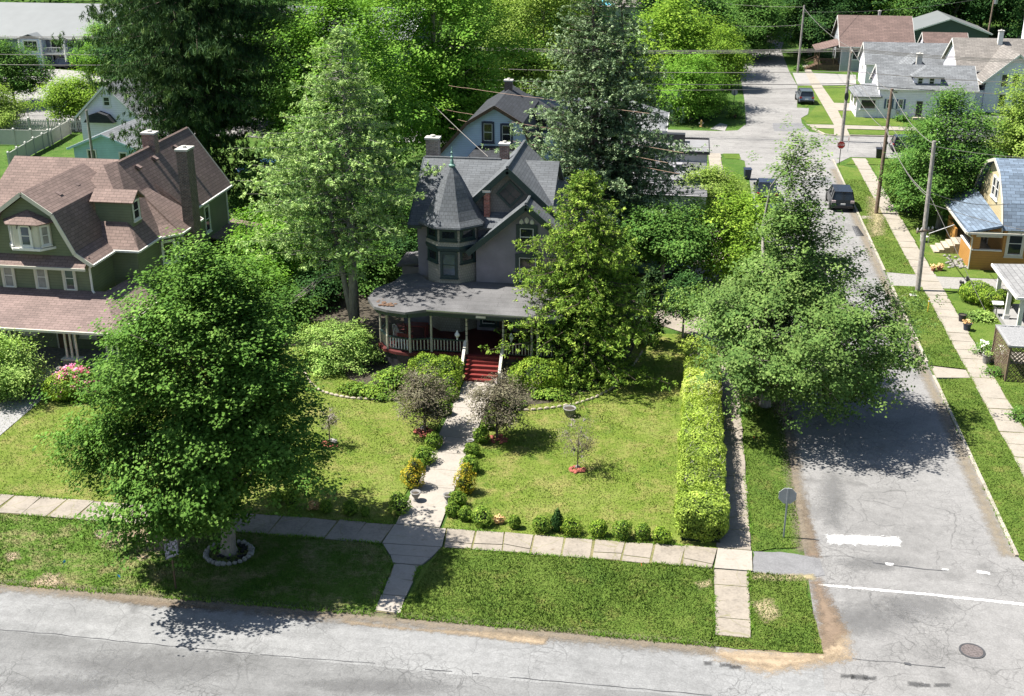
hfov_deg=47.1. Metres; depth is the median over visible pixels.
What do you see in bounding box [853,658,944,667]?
road seam
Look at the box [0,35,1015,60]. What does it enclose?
power line
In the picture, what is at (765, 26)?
power line
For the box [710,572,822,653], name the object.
verge
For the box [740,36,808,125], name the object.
road
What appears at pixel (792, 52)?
power line
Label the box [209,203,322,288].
understory bush
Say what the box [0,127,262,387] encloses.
green house
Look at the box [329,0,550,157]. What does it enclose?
maple tree
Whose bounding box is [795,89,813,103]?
parked car
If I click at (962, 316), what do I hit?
plant pot
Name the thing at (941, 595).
edge line
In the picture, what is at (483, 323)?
window
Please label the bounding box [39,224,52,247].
window
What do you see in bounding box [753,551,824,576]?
asphalt strip
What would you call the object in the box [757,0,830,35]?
background tree
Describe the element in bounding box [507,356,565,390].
clipped yew
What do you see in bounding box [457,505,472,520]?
boxwood
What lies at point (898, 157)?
power line
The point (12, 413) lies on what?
neighbour path
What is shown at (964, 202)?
power line
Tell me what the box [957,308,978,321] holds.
garden plant
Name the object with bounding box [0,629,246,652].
road seam
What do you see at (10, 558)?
bare earth
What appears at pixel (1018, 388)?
yard
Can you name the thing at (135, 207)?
window
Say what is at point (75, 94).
tree
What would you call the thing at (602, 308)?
hemlock tree
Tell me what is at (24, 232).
window
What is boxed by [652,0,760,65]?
background tree
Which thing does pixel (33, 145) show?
vinyl fence
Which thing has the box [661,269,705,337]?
tree
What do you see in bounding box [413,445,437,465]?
boxwood
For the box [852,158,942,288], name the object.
sidewalk
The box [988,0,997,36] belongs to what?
utility pole
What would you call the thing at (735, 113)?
street bush
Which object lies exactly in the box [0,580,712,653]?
bare earth
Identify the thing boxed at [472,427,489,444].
boxwood
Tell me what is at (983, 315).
garden plant
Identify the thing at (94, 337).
window
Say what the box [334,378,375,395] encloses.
ground cover
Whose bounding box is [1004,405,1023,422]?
garden plant
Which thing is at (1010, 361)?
garden path
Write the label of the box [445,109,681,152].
power line
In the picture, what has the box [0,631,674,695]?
front road lane
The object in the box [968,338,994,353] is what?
flower bush
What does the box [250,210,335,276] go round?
understory bush
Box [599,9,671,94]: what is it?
background tree
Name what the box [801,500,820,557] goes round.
bare earth
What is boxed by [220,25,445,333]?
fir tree
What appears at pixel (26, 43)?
window
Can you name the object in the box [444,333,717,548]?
front lawn
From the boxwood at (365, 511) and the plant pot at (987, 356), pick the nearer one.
the boxwood at (365, 511)
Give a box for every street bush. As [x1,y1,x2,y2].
[657,103,694,123]
[669,109,709,122]
[712,93,730,113]
[723,103,745,117]
[792,64,804,70]
[891,114,908,121]
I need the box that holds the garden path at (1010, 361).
[980,351,1023,363]
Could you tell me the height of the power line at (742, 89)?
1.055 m
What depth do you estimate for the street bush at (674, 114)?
135.76 m
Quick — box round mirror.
[844,92,848,100]
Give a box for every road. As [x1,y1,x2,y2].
[0,587,876,695]
[3,111,911,179]
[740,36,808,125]
[749,177,1023,695]
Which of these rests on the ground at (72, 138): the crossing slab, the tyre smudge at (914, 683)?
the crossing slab
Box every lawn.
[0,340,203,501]
[12,347,465,523]
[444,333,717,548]
[798,85,821,106]
[802,106,832,123]
[815,128,833,133]
[823,86,850,102]
[838,111,915,126]
[848,129,914,134]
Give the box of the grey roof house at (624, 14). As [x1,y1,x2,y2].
[599,0,659,30]
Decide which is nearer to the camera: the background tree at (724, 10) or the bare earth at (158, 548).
the bare earth at (158, 548)
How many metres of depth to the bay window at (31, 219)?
67.15 m
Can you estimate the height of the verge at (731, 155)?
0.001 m
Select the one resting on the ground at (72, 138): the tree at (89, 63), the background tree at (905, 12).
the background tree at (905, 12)
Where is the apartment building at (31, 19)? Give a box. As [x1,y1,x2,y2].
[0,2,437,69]
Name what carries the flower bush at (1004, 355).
on the ground at (72, 138)
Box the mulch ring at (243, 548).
[212,544,246,561]
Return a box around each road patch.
[773,123,808,130]
[810,177,832,184]
[852,226,862,235]
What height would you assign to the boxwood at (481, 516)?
0.982 m
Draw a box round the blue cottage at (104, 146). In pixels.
[66,118,167,158]
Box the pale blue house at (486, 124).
[440,78,579,179]
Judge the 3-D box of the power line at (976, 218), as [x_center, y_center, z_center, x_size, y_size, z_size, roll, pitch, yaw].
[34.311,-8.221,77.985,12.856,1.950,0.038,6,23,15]
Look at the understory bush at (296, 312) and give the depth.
73.37 m
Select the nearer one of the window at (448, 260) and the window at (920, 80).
the window at (448, 260)
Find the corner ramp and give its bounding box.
[711,123,726,130]
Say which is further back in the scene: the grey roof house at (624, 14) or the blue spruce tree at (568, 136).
the grey roof house at (624, 14)
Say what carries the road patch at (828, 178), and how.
on the side road at (901, 473)
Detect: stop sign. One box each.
[731,89,737,104]
[778,488,796,537]
[837,141,844,163]
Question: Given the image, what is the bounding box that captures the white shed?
[917,32,967,42]
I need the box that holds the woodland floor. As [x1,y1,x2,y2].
[251,232,403,346]
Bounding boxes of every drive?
[637,263,749,340]
[793,73,855,84]
[886,272,1007,290]
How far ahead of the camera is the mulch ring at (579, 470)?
57.06 m
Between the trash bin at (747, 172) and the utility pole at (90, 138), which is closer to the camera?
the utility pole at (90, 138)
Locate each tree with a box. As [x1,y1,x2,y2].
[0,35,58,104]
[0,83,38,129]
[19,68,101,124]
[28,227,346,575]
[50,0,361,209]
[60,16,124,81]
[79,2,217,94]
[203,0,288,94]
[212,0,334,126]
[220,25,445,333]
[236,0,460,211]
[244,11,358,124]
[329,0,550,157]
[383,364,463,432]
[399,31,503,155]
[424,0,525,74]
[446,0,541,45]
[461,363,543,438]
[466,11,540,97]
[474,0,597,96]
[478,169,683,410]
[480,0,719,266]
[511,0,629,53]
[558,0,701,244]
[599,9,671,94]
[610,191,732,293]
[619,0,737,109]
[631,0,701,21]
[648,114,950,433]
[651,47,737,122]
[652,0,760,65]
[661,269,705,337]
[670,178,786,290]
[674,163,754,209]
[680,0,769,35]
[702,21,757,89]
[718,0,798,59]
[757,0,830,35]
[761,0,864,58]
[823,0,876,30]
[841,0,900,15]
[867,0,917,15]
[871,146,936,212]
[878,82,1018,228]
[881,0,964,17]
[883,141,970,212]
[908,0,1008,35]
[949,0,1022,28]
[967,0,1023,38]
[973,66,1023,166]
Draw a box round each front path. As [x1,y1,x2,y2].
[382,524,445,565]
[396,381,493,527]
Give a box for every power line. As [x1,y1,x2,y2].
[0,34,1022,59]
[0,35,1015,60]
[0,36,1023,62]
[0,54,1022,82]
[0,64,1020,94]
[382,82,846,89]
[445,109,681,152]
[448,119,487,156]
[449,85,642,112]
[451,128,677,173]
[747,25,793,26]
[804,8,931,142]
[848,79,924,191]
[852,74,906,147]
[853,0,970,11]
[886,127,925,194]
[929,203,1022,229]
[931,192,1005,204]
[935,146,1023,157]
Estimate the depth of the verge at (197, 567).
49.11 m
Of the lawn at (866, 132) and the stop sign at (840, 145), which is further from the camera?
the lawn at (866, 132)
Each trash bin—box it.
[743,167,751,178]
[876,147,882,157]
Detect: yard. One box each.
[872,166,997,278]
[944,288,1023,351]
[988,362,1023,424]
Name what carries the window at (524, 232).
in the victorian house at (470, 219)
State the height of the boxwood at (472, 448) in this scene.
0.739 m
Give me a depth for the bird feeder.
75.91 m
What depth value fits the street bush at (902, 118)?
137.14 m
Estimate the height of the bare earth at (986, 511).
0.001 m
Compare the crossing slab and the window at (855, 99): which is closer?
the crossing slab
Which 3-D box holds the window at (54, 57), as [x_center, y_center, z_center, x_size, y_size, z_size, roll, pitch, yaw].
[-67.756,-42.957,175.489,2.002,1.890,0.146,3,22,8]
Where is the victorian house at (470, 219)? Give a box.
[368,134,593,383]
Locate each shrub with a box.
[39,372,82,401]
[285,316,386,376]
[307,500,319,510]
[493,514,505,524]
[550,507,563,531]
[957,279,1016,309]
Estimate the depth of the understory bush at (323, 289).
77.86 m
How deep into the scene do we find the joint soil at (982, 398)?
64.93 m
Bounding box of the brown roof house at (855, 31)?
[804,10,914,71]
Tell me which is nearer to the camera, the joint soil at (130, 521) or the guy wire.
the joint soil at (130, 521)
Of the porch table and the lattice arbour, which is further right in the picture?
the lattice arbour
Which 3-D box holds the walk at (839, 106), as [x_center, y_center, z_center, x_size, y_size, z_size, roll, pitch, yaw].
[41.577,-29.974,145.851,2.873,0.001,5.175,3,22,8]
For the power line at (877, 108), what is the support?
attached to the utility pole at (845, 102)
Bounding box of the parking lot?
[3,69,112,129]
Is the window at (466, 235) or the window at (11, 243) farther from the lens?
the window at (466, 235)
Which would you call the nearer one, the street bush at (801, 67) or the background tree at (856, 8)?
the street bush at (801, 67)
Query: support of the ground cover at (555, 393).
on the planting bed soil at (544, 400)
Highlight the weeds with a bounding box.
[0,181,1023,646]
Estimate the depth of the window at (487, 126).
91.61 m
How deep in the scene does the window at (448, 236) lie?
69.10 m
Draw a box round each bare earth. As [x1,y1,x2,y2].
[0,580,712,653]
[6,552,19,560]
[33,573,64,588]
[102,529,183,553]
[103,597,220,609]
[344,621,548,643]
[696,580,711,588]
[700,648,851,673]
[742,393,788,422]
[750,599,778,620]
[753,573,814,580]
[776,384,814,552]
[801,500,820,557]
[810,578,845,648]
[819,617,851,661]
[832,169,1013,555]
[867,197,885,234]
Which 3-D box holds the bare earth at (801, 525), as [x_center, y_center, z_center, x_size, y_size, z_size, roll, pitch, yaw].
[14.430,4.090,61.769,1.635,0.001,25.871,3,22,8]
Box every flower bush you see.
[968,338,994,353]
[988,346,1013,364]
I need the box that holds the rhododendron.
[52,361,100,402]
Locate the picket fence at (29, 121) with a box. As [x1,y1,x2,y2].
[0,117,81,130]
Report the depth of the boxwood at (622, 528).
50.99 m
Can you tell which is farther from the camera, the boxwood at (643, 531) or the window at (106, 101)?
the window at (106, 101)
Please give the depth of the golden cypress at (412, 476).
55.07 m
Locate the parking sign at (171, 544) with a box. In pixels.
[164,539,178,588]
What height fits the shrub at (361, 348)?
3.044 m
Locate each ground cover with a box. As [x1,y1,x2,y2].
[299,348,337,361]
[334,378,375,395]
[359,385,404,401]
[527,384,570,400]
[564,374,595,391]
[672,334,722,357]
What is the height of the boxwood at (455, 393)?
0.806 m
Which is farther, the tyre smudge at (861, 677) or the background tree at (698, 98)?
the background tree at (698, 98)
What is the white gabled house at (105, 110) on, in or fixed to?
on the ground at (72, 138)
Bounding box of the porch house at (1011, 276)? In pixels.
[991,263,1023,325]
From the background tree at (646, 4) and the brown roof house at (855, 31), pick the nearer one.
the brown roof house at (855, 31)
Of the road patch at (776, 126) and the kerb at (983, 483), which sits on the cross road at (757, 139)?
the road patch at (776, 126)
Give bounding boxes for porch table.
[406,322,428,337]
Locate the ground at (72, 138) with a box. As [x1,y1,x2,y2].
[0,0,1023,654]
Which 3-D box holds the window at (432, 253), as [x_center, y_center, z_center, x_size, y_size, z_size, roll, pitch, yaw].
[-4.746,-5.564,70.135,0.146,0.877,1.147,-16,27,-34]
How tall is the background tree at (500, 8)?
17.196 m
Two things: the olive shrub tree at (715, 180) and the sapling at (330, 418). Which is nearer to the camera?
the sapling at (330, 418)
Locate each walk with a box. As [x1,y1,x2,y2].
[802,65,849,135]
[806,124,916,129]
[834,103,850,110]
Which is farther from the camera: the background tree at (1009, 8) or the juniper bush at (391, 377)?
the background tree at (1009, 8)
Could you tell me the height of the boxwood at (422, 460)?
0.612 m
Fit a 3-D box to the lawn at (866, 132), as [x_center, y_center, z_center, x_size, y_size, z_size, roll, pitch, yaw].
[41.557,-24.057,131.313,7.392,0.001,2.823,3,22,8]
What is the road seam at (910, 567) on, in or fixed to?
on the side road at (901, 473)
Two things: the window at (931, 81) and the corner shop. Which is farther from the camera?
the window at (931, 81)
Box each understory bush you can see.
[202,251,293,312]
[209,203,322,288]
[225,147,292,219]
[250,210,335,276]
[255,279,326,338]
[276,181,365,249]
[280,264,360,313]
[305,230,387,281]
[323,234,404,296]
[344,184,417,250]
[375,177,416,232]
[375,231,417,284]
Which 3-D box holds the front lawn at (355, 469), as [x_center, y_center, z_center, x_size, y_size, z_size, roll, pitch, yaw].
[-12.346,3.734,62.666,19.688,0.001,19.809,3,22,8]
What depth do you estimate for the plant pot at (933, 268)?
85.53 m
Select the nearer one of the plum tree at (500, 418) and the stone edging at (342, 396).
the plum tree at (500, 418)
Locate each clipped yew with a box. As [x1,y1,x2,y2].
[406,351,464,390]
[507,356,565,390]
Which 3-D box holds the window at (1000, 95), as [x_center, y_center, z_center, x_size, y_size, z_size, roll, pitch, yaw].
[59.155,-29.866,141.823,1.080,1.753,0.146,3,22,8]
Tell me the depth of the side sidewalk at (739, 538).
56.60 m
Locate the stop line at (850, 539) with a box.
[826,534,902,546]
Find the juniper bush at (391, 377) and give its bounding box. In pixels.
[369,363,415,391]
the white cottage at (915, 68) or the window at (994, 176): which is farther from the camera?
the white cottage at (915, 68)
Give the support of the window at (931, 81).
in the white cottage at (915, 68)
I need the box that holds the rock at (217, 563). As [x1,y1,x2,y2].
[215,560,220,565]
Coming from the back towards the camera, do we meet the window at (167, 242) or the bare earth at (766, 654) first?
the window at (167, 242)
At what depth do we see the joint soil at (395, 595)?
48.27 m
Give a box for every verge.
[0,514,392,614]
[398,547,713,645]
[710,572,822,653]
[722,153,740,158]
[728,179,799,550]
[838,165,914,273]
[846,158,902,164]
[893,285,964,368]
[939,378,1023,556]
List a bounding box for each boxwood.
[269,491,283,502]
[284,487,300,507]
[319,499,332,512]
[342,500,357,515]
[360,506,369,516]
[387,490,412,515]
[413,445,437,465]
[417,458,426,470]
[424,431,442,449]
[440,401,453,415]
[444,501,460,517]
[446,386,460,400]
[447,490,467,506]
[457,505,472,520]
[459,454,479,472]
[463,442,480,457]
[470,506,493,527]
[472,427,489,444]
[480,416,494,429]
[508,514,520,528]
[531,514,551,533]
[560,517,582,535]
[588,519,607,537]
[611,519,632,540]
[633,521,650,540]
[651,526,671,543]
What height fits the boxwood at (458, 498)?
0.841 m
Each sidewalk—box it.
[0,494,393,542]
[445,528,716,568]
[708,153,722,174]
[710,198,750,550]
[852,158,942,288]
[923,288,1023,475]
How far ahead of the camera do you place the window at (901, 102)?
138.40 m
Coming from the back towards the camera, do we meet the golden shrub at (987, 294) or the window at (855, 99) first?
the window at (855, 99)
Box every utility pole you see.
[85,110,93,157]
[796,5,804,72]
[840,47,852,140]
[874,88,893,213]
[915,141,935,291]
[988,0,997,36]
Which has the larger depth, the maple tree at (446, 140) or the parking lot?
the parking lot
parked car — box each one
[47,57,78,68]
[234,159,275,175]
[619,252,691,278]
[753,178,777,200]
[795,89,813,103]
[825,184,854,209]
[889,134,922,152]
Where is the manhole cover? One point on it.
(972, 650)
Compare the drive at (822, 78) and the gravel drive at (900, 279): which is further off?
the drive at (822, 78)
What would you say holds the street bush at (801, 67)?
on the ground at (72, 138)
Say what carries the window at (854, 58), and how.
in the brown roof house at (855, 31)
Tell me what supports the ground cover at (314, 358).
on the planting bed
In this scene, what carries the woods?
on the ground at (72, 138)
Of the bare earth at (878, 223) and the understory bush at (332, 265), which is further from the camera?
the bare earth at (878, 223)
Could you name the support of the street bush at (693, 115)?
on the ground at (72, 138)
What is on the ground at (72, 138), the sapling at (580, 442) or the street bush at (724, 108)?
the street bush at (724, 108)
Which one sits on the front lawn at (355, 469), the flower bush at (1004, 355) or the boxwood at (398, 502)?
the boxwood at (398, 502)
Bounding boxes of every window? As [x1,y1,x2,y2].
[0,268,16,287]
[3,210,55,251]
[8,225,14,245]
[17,226,34,248]
[18,331,38,335]
[22,40,39,52]
[33,269,49,288]
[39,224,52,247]
[50,40,62,51]
[52,55,63,66]
[61,271,77,290]
[79,335,97,339]
[86,149,96,157]
[102,96,110,107]
[118,152,126,158]
[132,198,141,222]
[160,239,177,264]
[177,235,184,261]
[203,204,212,234]
[426,227,437,241]
[427,246,438,263]
[439,230,457,242]
[440,251,458,279]
[459,228,475,242]
[460,250,475,264]
[479,320,499,327]
[481,121,494,143]
[496,180,523,207]
[500,123,512,145]
[515,224,537,250]
[515,253,539,284]
[851,48,859,60]
[853,98,856,108]
[859,99,876,109]
[884,98,893,109]
[896,99,905,109]
[917,78,923,83]
[928,78,934,83]
[990,174,996,198]
[993,178,999,201]
[996,93,1006,107]
[999,73,1009,88]
[1003,231,1023,258]
[1010,74,1020,88]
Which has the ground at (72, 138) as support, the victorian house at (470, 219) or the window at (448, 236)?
the victorian house at (470, 219)
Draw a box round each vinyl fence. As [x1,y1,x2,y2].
[0,128,50,145]
[6,118,71,165]
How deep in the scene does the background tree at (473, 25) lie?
154.79 m
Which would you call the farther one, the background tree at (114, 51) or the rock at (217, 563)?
the background tree at (114, 51)
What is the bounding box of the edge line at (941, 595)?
[818,584,1023,604]
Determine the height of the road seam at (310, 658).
0.001 m
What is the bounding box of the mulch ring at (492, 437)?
[487,434,507,443]
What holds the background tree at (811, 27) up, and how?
on the ground at (72, 138)
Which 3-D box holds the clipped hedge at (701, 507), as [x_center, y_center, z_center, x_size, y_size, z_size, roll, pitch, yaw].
[9.592,3.924,59.451,2.515,2.160,20.152,3,22,8]
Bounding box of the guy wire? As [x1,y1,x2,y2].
[931,198,984,309]
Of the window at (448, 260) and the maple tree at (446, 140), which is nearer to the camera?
the window at (448, 260)
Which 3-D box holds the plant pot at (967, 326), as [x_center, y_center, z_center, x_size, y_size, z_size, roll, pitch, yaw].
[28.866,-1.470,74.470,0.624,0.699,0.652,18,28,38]
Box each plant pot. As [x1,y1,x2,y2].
[930,264,936,270]
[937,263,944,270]
[958,313,966,321]
[962,319,972,330]
[982,349,993,363]
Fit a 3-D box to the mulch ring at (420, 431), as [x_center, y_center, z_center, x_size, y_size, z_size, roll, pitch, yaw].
[-4.551,4.362,60.999,0.978,0.130,1.066,-15,27,-33]
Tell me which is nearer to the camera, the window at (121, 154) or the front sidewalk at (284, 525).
the front sidewalk at (284, 525)
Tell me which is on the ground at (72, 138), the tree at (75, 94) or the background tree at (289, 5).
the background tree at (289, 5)
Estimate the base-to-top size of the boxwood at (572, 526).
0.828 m
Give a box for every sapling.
[317,405,346,441]
[550,413,598,467]
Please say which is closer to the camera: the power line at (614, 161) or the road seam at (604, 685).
the road seam at (604, 685)
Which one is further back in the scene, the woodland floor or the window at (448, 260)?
the woodland floor
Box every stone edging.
[304,372,398,400]
[506,351,642,410]
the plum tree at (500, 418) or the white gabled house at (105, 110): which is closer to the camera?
the plum tree at (500, 418)
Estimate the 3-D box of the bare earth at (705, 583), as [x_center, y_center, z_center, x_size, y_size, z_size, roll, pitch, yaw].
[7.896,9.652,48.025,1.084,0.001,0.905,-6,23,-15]
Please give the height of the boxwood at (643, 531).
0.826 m
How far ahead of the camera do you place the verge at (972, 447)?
58.54 m
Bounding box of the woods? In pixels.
[3,0,1021,29]
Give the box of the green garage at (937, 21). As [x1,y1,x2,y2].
[913,10,992,42]
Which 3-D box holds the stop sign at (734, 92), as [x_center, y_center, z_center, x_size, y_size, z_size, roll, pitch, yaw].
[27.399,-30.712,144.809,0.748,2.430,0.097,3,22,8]
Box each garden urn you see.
[410,489,420,501]
[443,492,450,503]
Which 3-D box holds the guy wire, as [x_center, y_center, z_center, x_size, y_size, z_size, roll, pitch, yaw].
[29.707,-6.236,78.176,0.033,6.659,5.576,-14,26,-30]
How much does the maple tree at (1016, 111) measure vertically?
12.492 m
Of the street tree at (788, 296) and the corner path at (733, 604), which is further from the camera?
the street tree at (788, 296)
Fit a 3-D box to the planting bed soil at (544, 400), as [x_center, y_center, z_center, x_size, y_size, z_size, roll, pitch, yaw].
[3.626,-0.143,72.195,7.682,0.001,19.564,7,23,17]
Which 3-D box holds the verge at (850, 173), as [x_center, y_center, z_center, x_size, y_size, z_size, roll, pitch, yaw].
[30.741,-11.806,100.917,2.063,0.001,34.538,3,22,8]
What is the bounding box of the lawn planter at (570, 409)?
[563,405,575,416]
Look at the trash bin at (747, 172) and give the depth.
111.11 m
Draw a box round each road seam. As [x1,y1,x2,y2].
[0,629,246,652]
[260,654,369,662]
[511,677,702,694]
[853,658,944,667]
[872,562,946,570]
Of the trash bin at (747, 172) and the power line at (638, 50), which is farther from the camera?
the power line at (638, 50)
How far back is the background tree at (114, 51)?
132.61 m
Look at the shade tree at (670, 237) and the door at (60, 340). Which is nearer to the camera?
the door at (60, 340)
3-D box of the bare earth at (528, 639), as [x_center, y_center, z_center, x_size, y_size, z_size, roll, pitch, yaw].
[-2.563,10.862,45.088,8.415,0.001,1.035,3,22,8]
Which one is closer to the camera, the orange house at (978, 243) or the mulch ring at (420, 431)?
the mulch ring at (420, 431)
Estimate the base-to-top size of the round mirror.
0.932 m
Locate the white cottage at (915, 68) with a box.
[849,52,978,120]
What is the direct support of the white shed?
on the ground at (72, 138)
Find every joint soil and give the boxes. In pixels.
[0,495,393,540]
[376,564,418,613]
[444,529,708,563]
[710,241,749,549]
[715,569,750,637]
[926,294,1023,457]
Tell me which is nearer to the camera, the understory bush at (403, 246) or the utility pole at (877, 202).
the understory bush at (403, 246)
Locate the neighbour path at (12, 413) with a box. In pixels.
[0,389,41,434]
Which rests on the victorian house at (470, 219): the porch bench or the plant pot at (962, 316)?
the porch bench
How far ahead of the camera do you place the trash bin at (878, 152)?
119.30 m
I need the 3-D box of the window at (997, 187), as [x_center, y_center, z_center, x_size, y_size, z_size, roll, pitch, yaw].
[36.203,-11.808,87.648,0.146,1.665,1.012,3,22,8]
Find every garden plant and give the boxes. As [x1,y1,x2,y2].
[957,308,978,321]
[972,308,996,322]
[979,363,1004,376]
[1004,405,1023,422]
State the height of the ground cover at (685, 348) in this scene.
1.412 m
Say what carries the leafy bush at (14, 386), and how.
on the neighbour lawn at (50, 404)
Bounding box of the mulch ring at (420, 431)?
[413,427,432,436]
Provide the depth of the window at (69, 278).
68.51 m
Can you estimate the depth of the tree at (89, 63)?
157.78 m
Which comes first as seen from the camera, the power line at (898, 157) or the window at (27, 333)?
the window at (27, 333)
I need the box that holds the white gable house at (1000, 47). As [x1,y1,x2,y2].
[941,29,1023,112]
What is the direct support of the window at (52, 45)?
in the apartment building at (31, 19)
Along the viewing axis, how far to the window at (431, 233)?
69.67 m
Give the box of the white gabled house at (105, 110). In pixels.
[75,75,171,140]
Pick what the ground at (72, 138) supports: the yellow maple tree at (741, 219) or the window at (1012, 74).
the yellow maple tree at (741, 219)
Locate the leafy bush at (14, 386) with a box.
[0,326,60,407]
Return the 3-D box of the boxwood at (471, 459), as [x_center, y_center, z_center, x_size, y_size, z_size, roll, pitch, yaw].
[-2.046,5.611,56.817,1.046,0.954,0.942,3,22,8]
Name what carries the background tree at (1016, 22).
on the ground at (72, 138)
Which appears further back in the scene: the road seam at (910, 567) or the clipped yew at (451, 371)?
the clipped yew at (451, 371)
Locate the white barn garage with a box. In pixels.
[931,114,1022,189]
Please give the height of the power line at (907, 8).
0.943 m
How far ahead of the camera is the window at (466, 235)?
69.34 m
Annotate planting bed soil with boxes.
[322,325,458,397]
[491,300,645,403]
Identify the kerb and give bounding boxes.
[812,128,892,136]
[832,159,1018,556]
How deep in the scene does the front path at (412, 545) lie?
50.89 m
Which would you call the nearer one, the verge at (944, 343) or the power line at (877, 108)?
the verge at (944, 343)
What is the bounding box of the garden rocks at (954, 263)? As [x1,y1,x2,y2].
[943,254,967,268]
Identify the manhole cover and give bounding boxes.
[959,643,985,658]
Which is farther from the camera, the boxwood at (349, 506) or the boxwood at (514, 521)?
the boxwood at (349, 506)
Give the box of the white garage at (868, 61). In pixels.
[858,42,948,83]
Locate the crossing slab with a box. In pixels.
[931,366,969,378]
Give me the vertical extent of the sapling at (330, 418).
2.432 m
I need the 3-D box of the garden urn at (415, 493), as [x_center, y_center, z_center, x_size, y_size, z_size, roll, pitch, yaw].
[-4.449,6.859,54.319,0.509,0.456,0.496,3,22,8]
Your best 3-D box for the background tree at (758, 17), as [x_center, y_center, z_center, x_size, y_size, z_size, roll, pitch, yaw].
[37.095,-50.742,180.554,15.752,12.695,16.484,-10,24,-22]
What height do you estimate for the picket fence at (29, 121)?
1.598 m
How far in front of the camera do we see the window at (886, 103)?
138.60 m
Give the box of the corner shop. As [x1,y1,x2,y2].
[533,96,668,133]
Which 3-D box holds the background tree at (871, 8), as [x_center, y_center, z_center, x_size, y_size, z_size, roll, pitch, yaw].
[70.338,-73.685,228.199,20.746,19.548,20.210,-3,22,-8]
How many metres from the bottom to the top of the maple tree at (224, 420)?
14.424 m
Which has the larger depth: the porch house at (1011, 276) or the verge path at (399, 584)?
the porch house at (1011, 276)
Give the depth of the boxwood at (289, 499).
53.63 m
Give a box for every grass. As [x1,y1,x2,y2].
[396,179,1023,652]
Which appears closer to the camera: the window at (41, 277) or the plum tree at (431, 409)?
the plum tree at (431, 409)
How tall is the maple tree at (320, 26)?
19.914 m
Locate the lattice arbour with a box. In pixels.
[991,324,1023,382]
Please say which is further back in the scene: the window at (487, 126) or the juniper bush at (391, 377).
the window at (487, 126)
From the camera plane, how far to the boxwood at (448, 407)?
62.73 m
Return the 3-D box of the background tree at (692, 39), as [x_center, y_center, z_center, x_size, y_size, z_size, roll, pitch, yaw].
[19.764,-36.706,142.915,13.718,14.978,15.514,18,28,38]
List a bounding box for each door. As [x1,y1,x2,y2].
[56,333,74,348]
[494,321,511,331]
[914,100,923,116]
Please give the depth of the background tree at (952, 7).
204.93 m
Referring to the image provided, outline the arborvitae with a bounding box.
[633,266,671,345]
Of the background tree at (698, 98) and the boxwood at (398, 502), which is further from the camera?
the background tree at (698, 98)
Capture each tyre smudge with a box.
[851,675,866,678]
[909,682,920,685]
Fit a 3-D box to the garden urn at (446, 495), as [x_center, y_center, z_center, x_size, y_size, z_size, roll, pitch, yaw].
[-2.931,6.946,54.103,0.509,0.456,0.496,3,22,8]
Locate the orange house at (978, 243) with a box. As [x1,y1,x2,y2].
[928,158,1023,269]
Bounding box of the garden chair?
[393,328,405,345]
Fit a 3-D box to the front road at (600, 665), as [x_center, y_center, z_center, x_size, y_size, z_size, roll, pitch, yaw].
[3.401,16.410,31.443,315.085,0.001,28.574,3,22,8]
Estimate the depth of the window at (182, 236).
74.37 m
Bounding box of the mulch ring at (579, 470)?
[569,465,585,473]
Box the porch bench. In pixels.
[394,332,412,348]
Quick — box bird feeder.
[991,301,1003,317]
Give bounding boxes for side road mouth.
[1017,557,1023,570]
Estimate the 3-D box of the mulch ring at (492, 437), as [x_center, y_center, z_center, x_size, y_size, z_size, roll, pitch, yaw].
[-0.756,4.658,60.268,0.994,0.130,1.173,-13,25,-29]
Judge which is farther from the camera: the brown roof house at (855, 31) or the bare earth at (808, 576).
the brown roof house at (855, 31)
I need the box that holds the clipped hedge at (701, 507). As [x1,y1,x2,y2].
[673,341,730,542]
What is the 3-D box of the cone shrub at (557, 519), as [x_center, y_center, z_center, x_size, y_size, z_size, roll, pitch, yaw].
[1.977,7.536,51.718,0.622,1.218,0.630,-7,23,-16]
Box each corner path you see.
[714,548,751,571]
[714,569,750,637]
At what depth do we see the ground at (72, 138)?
126.81 m
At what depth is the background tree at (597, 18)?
175.93 m
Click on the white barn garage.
(981, 138)
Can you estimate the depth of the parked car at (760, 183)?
104.00 m
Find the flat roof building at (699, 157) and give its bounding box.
[586,132,709,224]
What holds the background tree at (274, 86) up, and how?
on the ground at (72, 138)
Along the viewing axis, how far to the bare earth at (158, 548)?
51.00 m
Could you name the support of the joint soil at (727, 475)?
on the side sidewalk at (739, 538)
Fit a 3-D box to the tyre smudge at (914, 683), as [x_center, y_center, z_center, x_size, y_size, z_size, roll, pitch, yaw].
[14.460,12.063,42.139,0.765,0.001,0.540,3,22,8]
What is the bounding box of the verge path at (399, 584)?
[375,564,417,613]
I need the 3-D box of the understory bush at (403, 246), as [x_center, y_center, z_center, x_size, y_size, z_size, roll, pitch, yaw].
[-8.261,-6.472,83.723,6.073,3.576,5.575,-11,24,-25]
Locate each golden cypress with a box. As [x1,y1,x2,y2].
[399,456,425,488]
[452,462,476,494]
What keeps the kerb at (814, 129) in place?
on the cross road at (757, 139)
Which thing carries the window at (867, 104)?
in the white cottage at (915, 68)
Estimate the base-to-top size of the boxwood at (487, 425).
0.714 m
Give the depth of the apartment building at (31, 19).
176.87 m
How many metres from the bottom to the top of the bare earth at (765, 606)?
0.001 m
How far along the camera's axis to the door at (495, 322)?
71.28 m

